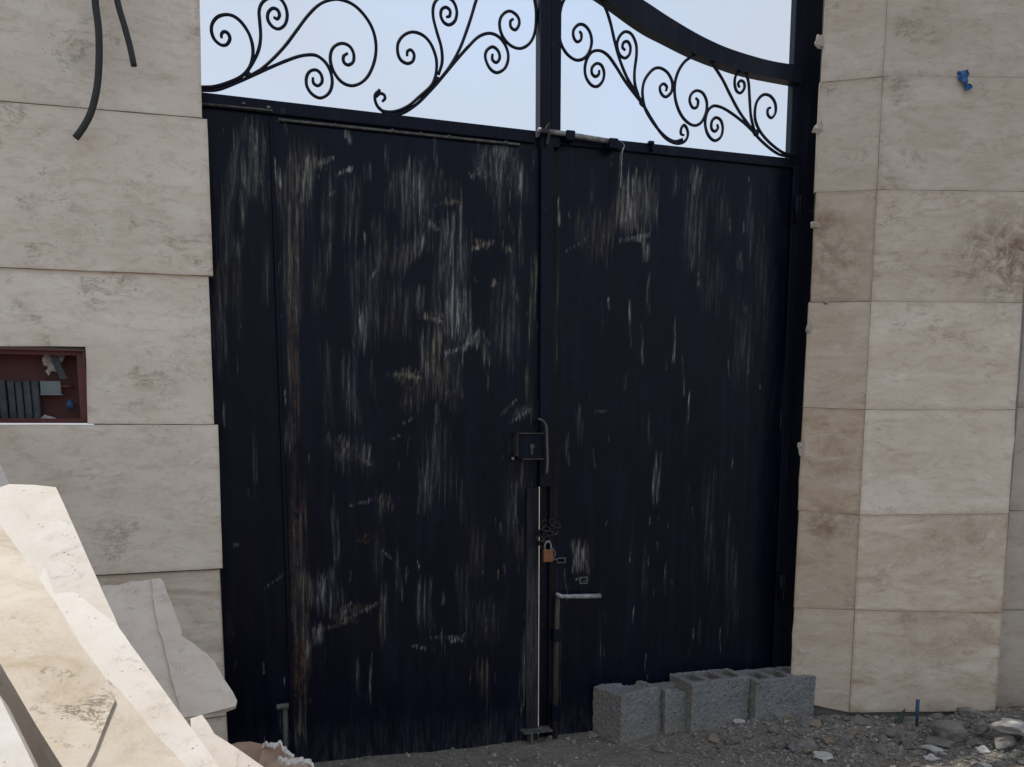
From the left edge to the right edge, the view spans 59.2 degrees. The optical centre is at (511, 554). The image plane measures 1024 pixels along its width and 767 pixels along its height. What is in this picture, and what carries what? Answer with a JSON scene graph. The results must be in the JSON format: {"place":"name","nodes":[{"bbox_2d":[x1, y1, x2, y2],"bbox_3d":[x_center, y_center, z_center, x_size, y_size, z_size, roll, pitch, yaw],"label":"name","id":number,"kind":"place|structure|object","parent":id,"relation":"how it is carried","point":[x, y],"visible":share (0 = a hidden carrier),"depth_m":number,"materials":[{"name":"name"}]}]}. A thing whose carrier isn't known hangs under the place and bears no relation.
{"place":"outdoors","nodes":[
{"label":"outdoors","id":0,"kind":"place"},
{"bbox_2d":[89,680,184,766],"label":"stone offcut","id":1,"kind":"object","parent":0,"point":[130,738],"visible":1,"depth_m":1.34,"materials":[{"name":"beige stone"}]},
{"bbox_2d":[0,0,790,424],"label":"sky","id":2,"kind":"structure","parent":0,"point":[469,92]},
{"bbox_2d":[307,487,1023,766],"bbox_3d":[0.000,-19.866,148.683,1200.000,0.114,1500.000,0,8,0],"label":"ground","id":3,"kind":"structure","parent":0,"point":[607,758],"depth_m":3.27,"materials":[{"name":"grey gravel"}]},
{"bbox_2d":[0,696,37,766],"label":"stone offcut","id":4,"kind":"object","parent":3,"relation":"on","point":[15,751],"visible":1,"depth_m":1.29,"materials":[{"name":"white stone"}]},
{"bbox_2d":[0,676,51,766],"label":"stone offcut","id":5,"kind":"object","parent":3,"relation":"on","point":[34,746],"visible":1,"depth_m":1.49,"materials":[{"name":"grey stone"}]},
{"bbox_2d":[0,484,117,766],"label":"stone offcut","id":6,"kind":"object","parent":3,"relation":"on","point":[36,523],"visible":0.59,"depth_m":1.94,"materials":[{"name":"beige stone"}]},
{"bbox_2d":[0,525,115,766],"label":"stone offcut","id":7,"kind":"object","parent":6,"relation":"on","point":[58,680],"visible":0.97,"depth_m":1.43,"materials":[{"name":"beige stone"}]},
{"bbox_2d":[39,567,219,766],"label":"stone offcut","id":8,"kind":"object","parent":6,"relation":"on","point":[106,645],"visible":0.59,"depth_m":1.60,"materials":[{"name":"beige stone"}]},
{"bbox_2d":[0,0,227,741],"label":"stone wall","id":9,"kind":"structure","parent":3,"relation":"on","point":[106,263],"depth_m":2.65,"materials":[{"name":"stone"}]},
{"bbox_2d":[0,464,8,486],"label":"stone offcut","id":10,"kind":"object","parent":9,"relation":"on","point":[3,480],"visible":0.12,"depth_m":2.19,"materials":[{"name":"beige stone"}]},
{"bbox_2d":[0,348,87,422],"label":"meter box","id":11,"kind":"object","parent":9,"relation":"attached to","point":[22,365],"visible":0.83,"depth_m":2.71,"materials":[{"name":"red paint"}]},
{"bbox_2d":[0,380,42,418],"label":"strip bundle","id":12,"kind":"object","parent":11,"relation":"in","point":[19,399],"visible":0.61,"depth_m":2.68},
{"bbox_2d":[41,415,60,421],"bbox_3d":[-1.381,-0.407,2.697,0.053,0.024,0.015,-3,9,-23],"label":"plaster scrap","id":13,"kind":"object","parent":11,"relation":"in","point":[46,417],"visible":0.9,"depth_m":2.69,"materials":[{"name":"stone"}]},
{"bbox_2d":[42,355,65,375],"bbox_3d":[-1.375,-0.574,2.704,0.065,0.075,0.017,-3,8,-19],"label":"torn paper","id":14,"kind":"object","parent":11,"relation":"hanging from","point":[47,361],"visible":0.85,"depth_m":2.70,"materials":[{"name":"beige paper"}]},
{"bbox_2d":[50,355,67,378],"bbox_3d":[-1.356,-0.565,2.690,0.048,0.082,0.008,-3,8,-18],"label":"dark strip","id":15,"kind":"object","parent":11,"relation":"in","point":[58,367],"visible":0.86,"depth_m":2.69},
{"bbox_2d":[66,399,74,409],"bbox_3d":[-1.337,-0.453,2.727,0.025,0.034,0.020,-5,10,-33],"label":"plastic lump","id":16,"kind":"object","parent":11,"relation":"in","point":[70,404],"visible":1,"depth_m":2.72,"materials":[{"name":"blue plastic"}]},
{"bbox_2d":[73,0,102,140],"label":"cable","id":17,"kind":"object","parent":9,"relation":"hanging from","point":[84,125],"visible":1,"depth_m":2.51,"materials":[{"name":"black rubber"}]},
{"bbox_2d":[114,0,136,66],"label":"cable","id":18,"kind":"object","parent":9,"relation":"hanging from","point":[126,33],"visible":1,"depth_m":2.52,"materials":[{"name":"black rubber"}]},
{"bbox_2d":[101,579,236,722],"bbox_3d":[-0.932,0.315,2.354,0.405,0.461,0.331,-2,8,-15],"label":"broken slab","id":19,"kind":"object","parent":3,"relation":"on","point":[131,604],"depth_m":2.40,"materials":[{"name":"beige stone"}]},
{"bbox_2d":[151,578,236,718],"bbox_3d":[-0.874,0.245,2.369,0.315,0.331,0.118,5,10,34],"label":"broken slab","id":20,"kind":"object","parent":19,"relation":"on","point":[201,686],"depth_m":2.36,"materials":[{"name":"beige stone"}]},
{"bbox_2d":[190,715,262,766],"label":"stone offcut","id":21,"kind":"object","parent":3,"relation":"on","point":[223,752],"visible":0.71,"depth_m":2.04,"materials":[{"name":"beige stone"}]},
{"bbox_2d":[231,740,313,766],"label":"paper sack","id":22,"kind":"object","parent":3,"relation":"on","point":[271,754],"visible":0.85,"depth_m":2.52,"materials":[{"name":"brown paper"}]},
{"bbox_2d":[585,731,598,737],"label":"stone","id":23,"kind":"object","parent":3,"relation":"on","point":[591,734],"visible":1,"depth_m":3.43,"materials":[{"name":"grey stone"}]},
{"bbox_2d":[592,680,660,744],"bbox_3d":[0.443,0.608,3.472,0.216,0.212,0.166,-6,10,-36],"label":"concrete block","id":24,"kind":"object","parent":3,"relation":"on","point":[622,714],"depth_m":3.41,"materials":[{"name":"grey concrete"}]},
{"bbox_2d":[655,746,667,752],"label":"pebble","id":25,"kind":"object","parent":3,"relation":"on","point":[660,749],"visible":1,"depth_m":3.29,"materials":[{"name":"grey stone"}]},
{"bbox_2d":[652,681,686,733],"bbox_3d":[0.611,0.607,3.513,0.101,0.202,0.116,-3,9,-20],"label":"concrete block","id":26,"kind":"object","parent":3,"relation":"on","point":[673,708],"visible":0.71,"depth_m":3.46,"materials":[{"name":"concrete"}]},
{"bbox_2d":[669,668,749,732],"bbox_3d":[0.779,0.585,3.572,0.277,0.229,0.172,-3,9,-23],"label":"concrete block","id":27,"kind":"object","parent":3,"relation":"on","point":[715,698],"depth_m":3.50,"materials":[{"name":"grey concrete"}]},
{"bbox_2d":[707,733,719,742],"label":"pebble","id":28,"kind":"object","parent":3,"relation":"on","point":[713,738],"visible":1,"depth_m":3.35,"materials":[{"name":"beige stone"}]},
{"bbox_2d":[724,739,730,744],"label":"pebble","id":29,"kind":"object","parent":3,"relation":"on","point":[726,741],"visible":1,"depth_m":3.32,"materials":[{"name":"grey stone"}]},
{"bbox_2d":[724,736,738,744],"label":"pebble","id":30,"kind":"object","parent":3,"relation":"on","point":[733,740],"visible":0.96,"depth_m":3.32,"materials":[{"name":"grey stone"}]},
{"bbox_2d":[733,718,745,723],"bbox_3d":[0.889,0.653,3.526,0.049,0.025,0.025,4,14,4],"label":"stone chip","id":31,"kind":"object","parent":3,"relation":"on","point":[737,721],"visible":0.99,"depth_m":3.52,"materials":[{"name":"white stone"}]},
{"bbox_2d":[745,732,751,738],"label":"pebble","id":32,"kind":"object","parent":3,"relation":"on","point":[748,735],"visible":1,"depth_m":3.37,"materials":[{"name":"grey stone"}]},
{"bbox_2d":[749,718,758,722],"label":"stone","id":33,"kind":"object","parent":3,"relation":"on","point":[753,720],"visible":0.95,"depth_m":3.50,"materials":[{"name":"grey stone"}]},
{"bbox_2d":[738,666,815,721],"bbox_3d":[1.055,0.582,3.631,0.278,0.220,0.172,-2,8,-17],"label":"concrete block","id":34,"kind":"object","parent":3,"relation":"on","point":[773,691],"depth_m":3.55,"materials":[{"name":"grey concrete"}]},
{"bbox_2d":[773,741,786,748],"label":"pebble","id":35,"kind":"object","parent":3,"relation":"on","point":[780,745],"visible":1,"depth_m":3.27,"materials":[{"name":"grey stone"}]},
{"bbox_2d":[774,710,788,720],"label":"stone","id":36,"kind":"object","parent":3,"relation":"on","point":[779,715],"visible":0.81,"depth_m":3.54,"materials":[{"name":"grey stone"}]},
{"bbox_2d":[783,714,791,720],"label":"pebble","id":37,"kind":"object","parent":3,"relation":"on","point":[786,717],"visible":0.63,"depth_m":3.52,"materials":[{"name":"stone"}]},
{"bbox_2d":[786,742,797,752],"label":"pebble","id":38,"kind":"object","parent":3,"relation":"on","point":[791,746],"visible":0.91,"depth_m":3.25,"materials":[{"name":"grey stone"}]},
{"bbox_2d":[794,741,802,752],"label":"pebble","id":39,"kind":"object","parent":3,"relation":"on","point":[799,748],"visible":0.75,"depth_m":3.26,"materials":[{"name":"grey stone"}]},
{"bbox_2d":[778,0,822,666],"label":"gate post","id":40,"kind":"object","parent":3,"relation":"on","point":[805,54],"visible":0.6,"depth_m":3.50,"materials":[{"name":"metal"}]},
{"bbox_2d":[537,0,801,737],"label":"gate leaf","id":41,"kind":"object","parent":40,"relation":"attached to","point":[663,499],"visible":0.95,"depth_m":3.40,"materials":[{"name":"paint"}]},
{"bbox_2d":[620,141,624,187],"bbox_3d":[0.390,-1.378,3.183,0.016,0.158,0.008,0,8,0],"label":"wire","id":42,"kind":"object","parent":41,"relation":"hanging from","point":[621,162],"visible":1,"depth_m":3.18,"materials":[{"name":"metal"}]},
{"bbox_2d":[787,739,817,750],"bbox_3d":[1.059,0.699,3.287,0.115,0.056,0.066,7,10,40],"label":"stone","id":43,"kind":"object","parent":3,"relation":"on","point":[810,744],"visible":0.67,"depth_m":3.26,"materials":[{"name":"grey stone"}]},
{"bbox_2d":[797,715,811,727],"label":"pebble","id":44,"kind":"object","parent":3,"relation":"on","point":[804,721],"visible":0.96,"depth_m":3.43,"materials":[{"name":"grey stone"}]},
{"bbox_2d":[803,748,812,753],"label":"pebble","id":45,"kind":"object","parent":3,"relation":"on","point":[807,751],"visible":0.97,"depth_m":3.24,"materials":[{"name":"stone"}]},
{"bbox_2d":[810,719,820,727],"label":"pebble","id":46,"kind":"object","parent":3,"relation":"on","point":[815,723],"visible":1,"depth_m":3.43,"materials":[{"name":"beige stone"}]},
{"bbox_2d":[821,717,834,723],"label":"pebble","id":47,"kind":"object","parent":3,"relation":"on","point":[827,720],"visible":0.85,"depth_m":3.46,"materials":[{"name":"grey stone"}]},
{"bbox_2d":[822,738,835,744],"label":"pebble","id":48,"kind":"object","parent":3,"relation":"on","point":[828,741],"visible":1,"depth_m":3.30,"materials":[{"name":"beige stone"}]},
{"bbox_2d":[850,715,870,725],"bbox_3d":[1.341,0.648,3.464,0.063,0.052,0.067,-7,11,-41],"label":"pebble","id":49,"kind":"object","parent":3,"relation":"on","point":[856,719],"visible":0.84,"depth_m":3.46,"materials":[{"name":"grey stone"}]},
{"bbox_2d":[861,762,871,766],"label":"pebble","id":50,"kind":"object","parent":3,"relation":"on","point":[865,764],"visible":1,"depth_m":3.10,"materials":[{"name":"grey stone"}]},
{"bbox_2d":[871,744,888,755],"bbox_3d":[1.322,0.707,3.237,0.055,0.047,0.055,1,8,8],"label":"pebble","id":51,"kind":"object","parent":3,"relation":"on","point":[881,749],"visible":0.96,"depth_m":3.23,"materials":[{"name":"grey stone"}]},
{"bbox_2d":[877,734,888,743],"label":"pebble","id":52,"kind":"object","parent":3,"relation":"on","point":[882,738],"visible":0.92,"depth_m":3.31,"materials":[{"name":"grey stone"}]},
{"bbox_2d":[894,755,900,760],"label":"pebble","id":53,"kind":"object","parent":3,"relation":"on","point":[897,757],"visible":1,"depth_m":3.18,"materials":[{"name":"grey stone"}]},
{"bbox_2d":[893,733,904,743],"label":"pebble","id":54,"kind":"object","parent":3,"relation":"on","point":[899,738],"visible":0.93,"depth_m":3.31,"materials":[{"name":"grey stone"}]},
{"bbox_2d":[894,708,905,723],"bbox_3d":[1.491,0.627,3.465,0.042,0.072,0.004,0,8,0],"label":"green shard","id":55,"kind":"object","parent":3,"relation":"on","point":[899,718],"visible":0.81,"depth_m":3.46,"materials":[{"name":"green glass"}]},
{"bbox_2d":[790,0,1023,716],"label":"stone pillar","id":56,"kind":"structure","parent":3,"relation":"on","point":[909,581],"depth_m":3.39,"materials":[{"name":"stone"}]},
{"bbox_2d":[957,70,972,90],"bbox_3d":[1.627,-1.703,3.237,0.053,0.070,0.031,0,8,0],"label":"blue scrap","id":57,"kind":"object","parent":56,"relation":"attached to","point":[963,76],"visible":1,"depth_m":3.23,"materials":[{"name":"plastic"}]},
{"bbox_2d":[901,741,914,749],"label":"pebble","id":58,"kind":"object","parent":3,"relation":"on","point":[907,745],"visible":0.99,"depth_m":3.27,"materials":[{"name":"grey stone"}]},
{"bbox_2d":[908,750,917,755],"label":"pebble","id":59,"kind":"object","parent":3,"relation":"on","point":[913,752],"visible":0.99,"depth_m":3.21,"materials":[{"name":"stone"}]},
{"bbox_2d":[910,762,919,766],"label":"pebble","id":60,"kind":"object","parent":3,"relation":"on","point":[915,764],"visible":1,"depth_m":3.12,"materials":[{"name":"grey stone"}]},
{"bbox_2d":[915,699,919,725],"bbox_3d":[1.539,0.602,3.420,0.014,0.103,0.019,3,9,22],"label":"plastic peg","id":61,"kind":"object","parent":3,"relation":"on","point":[917,711],"visible":1,"depth_m":3.41,"materials":[{"name":"blue plastic"}]},
{"bbox_2d":[923,753,940,760],"bbox_3d":[1.494,0.725,3.208,0.064,0.029,0.027,-1,8,-9],"label":"stone chip","id":62,"kind":"object","parent":3,"relation":"on","point":[931,756],"visible":1,"depth_m":3.20,"materials":[{"name":"white stone"}]},
{"bbox_2d":[925,713,943,719],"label":"pebble","id":63,"kind":"object","parent":3,"relation":"on","point":[934,716],"visible":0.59,"depth_m":3.48,"materials":[{"name":"grey stone"}]},
{"bbox_2d":[924,735,956,748],"bbox_3d":[1.572,0.690,3.301,0.061,0.044,0.108,-7,11,-41],"label":"stone","id":64,"kind":"object","parent":3,"relation":"on","point":[940,742],"visible":0.92,"depth_m":3.28,"materials":[{"name":"grey stone"}]},
{"bbox_2d":[930,720,967,742],"bbox_3d":[1.614,0.655,3.320,0.140,0.090,0.098,-2,8,-17],"label":"stone","id":65,"kind":"object","parent":3,"relation":"on","point":[954,731],"visible":0.92,"depth_m":3.29,"materials":[{"name":"grey stone"}]},
{"bbox_2d":[963,723,970,728],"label":"pebble","id":66,"kind":"object","parent":3,"relation":"on","point":[966,726],"visible":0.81,"depth_m":3.40,"materials":[{"name":"grey stone"}]},
{"bbox_2d":[956,707,977,714],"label":"stone","id":67,"kind":"object","parent":3,"relation":"on","point":[966,710],"visible":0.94,"depth_m":3.49,"materials":[{"name":"grey stone"}]},
{"bbox_2d":[966,713,975,718],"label":"pebble","id":68,"kind":"object","parent":3,"relation":"on","point":[971,715],"visible":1,"depth_m":3.46,"materials":[{"name":"grey stone"}]},
{"bbox_2d":[966,739,980,747],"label":"pebble","id":69,"kind":"object","parent":3,"relation":"on","point":[973,743],"visible":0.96,"depth_m":3.26,"materials":[{"name":"grey stone"}]},
{"bbox_2d":[970,762,983,766],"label":"pebble","id":70,"kind":"object","parent":3,"relation":"on","point":[976,764],"visible":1,"depth_m":3.09,"materials":[{"name":"grey stone"}]},
{"bbox_2d":[971,762,991,766],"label":"stone chip","id":71,"kind":"object","parent":3,"relation":"on","point":[983,764],"visible":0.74,"depth_m":3.13,"materials":[{"name":"beige stone"}]},
{"bbox_2d":[975,745,989,752],"bbox_3d":[1.691,0.701,3.238,0.050,0.029,0.024,4,14,10],"label":"stone chip","id":72,"kind":"object","parent":3,"relation":"on","point":[984,748],"visible":1,"depth_m":3.23,"materials":[{"name":"white stone"}]},
{"bbox_2d":[992,762,1005,766],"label":"pebble","id":73,"kind":"object","parent":3,"relation":"on","point":[997,764],"visible":1,"depth_m":3.12,"materials":[{"name":"grey stone"}]},
{"bbox_2d":[994,734,1014,748],"bbox_3d":[1.784,0.678,3.268,0.112,0.047,0.066,-6,10,-37],"label":"stone","id":74,"kind":"object","parent":3,"relation":"on","point":[1004,741],"visible":1,"depth_m":3.25,"materials":[{"name":"grey stone"}]},
{"bbox_2d":[988,718,1023,735],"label":"stone chip","id":75,"kind":"object","parent":3,"relation":"on","point":[1009,726],"visible":1,"depth_m":3.25,"materials":[{"name":"white stone"}]},
{"bbox_2d":[1012,749,1023,755],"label":"pebble","id":76,"kind":"object","parent":3,"relation":"on","point":[1020,752],"visible":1,"depth_m":3.22,"materials":[{"name":"grey stone"}]},
{"bbox_2d":[1015,760,1023,764],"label":"pebble","id":77,"kind":"object","parent":3,"relation":"on","point":[1020,762],"visible":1,"depth_m":3.14,"materials":[{"name":"grey stone"}]},
{"bbox_3d":[-1.092,-0.302,2.897,0.101,2.168,0.083,0,8,0],"label":"gate post","id":78,"kind":"object","parent":3,"relation":"on","visible":0},
{"bbox_2d":[201,0,552,762],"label":"gate leaf","id":79,"kind":"object","parent":78,"relation":"attached to","point":[381,312],"visible":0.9,"depth_m":3.07,"materials":[{"name":"paint"}]},
{"bbox_2d":[273,121,538,762],"bbox_3d":[-0.328,-0.317,3.129,0.896,2.161,0.011,-3,8,-18],"label":"wicket door","id":80,"kind":"structure","parent":79,"relation":"in","point":[408,265],"depth_m":3.11,"materials":[{"name":"paint"}]},
{"bbox_2d":[535,518,560,547],"bbox_3d":[0.132,-0.078,3.283,0.097,0.111,0.013,-3,8,-18],"label":"chain","id":81,"kind":"object","parent":79,"relation":"hanging from","point":[547,530],"visible":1,"depth_m":3.28,"materials":[{"name":"black metal"}]},
{"bbox_2d":[543,540,556,561],"bbox_3d":[0.138,-0.012,3.292,0.052,0.079,0.018,-3,8,-18],"label":"padlock","id":82,"kind":"object","parent":81,"relation":"hanging from","point":[548,556],"visible":1,"depth_m":3.28,"materials":[{"name":"orange metal"}]},
{"bbox_2d":[340,706,1023,766],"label":"gravel","id":83,"kind":"structure","parent":0,"point":[991,744],"depth_m":3.30,"materials":[{"name":"grey gravel"}]},
{"bbox_2d":[767,724,781,733],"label":"pebble","id":84,"kind":"object","parent":83,"relation":"on","point":[774,728],"visible":1,"depth_m":3.39,"materials":[{"name":"grey stone"}]},
{"bbox_2d":[813,751,832,759],"bbox_3d":[1.102,0.717,3.191,0.069,0.025,0.071,3,8,19],"label":"stone chip","id":85,"kind":"object","parent":83,"relation":"on","point":[823,755],"visible":1,"depth_m":3.19,"materials":[{"name":"white stone"}]},
{"bbox_2d":[878,729,896,737],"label":"pebble","id":86,"kind":"object","parent":83,"relation":"on","point":[888,733],"visible":0.86,"depth_m":3.35,"materials":[{"name":"grey stone"}]},
{"bbox_2d":[921,744,942,754],"bbox_3d":[1.520,0.709,3.262,0.050,0.029,0.080,-7,11,-40],"label":"stone","id":87,"kind":"object","parent":83,"relation":"on","point":[933,749],"visible":1,"depth_m":3.25,"materials":[{"name":"grey stone"}]},
{"bbox_2d":[973,720,989,734],"bbox_3d":[1.739,0.639,3.329,0.055,0.056,0.041,-5,9,-31],"label":"stone","id":88,"kind":"object","parent":83,"relation":"on","point":[981,727],"visible":1,"depth_m":3.32,"materials":[{"name":"grey stone"}]}
]}

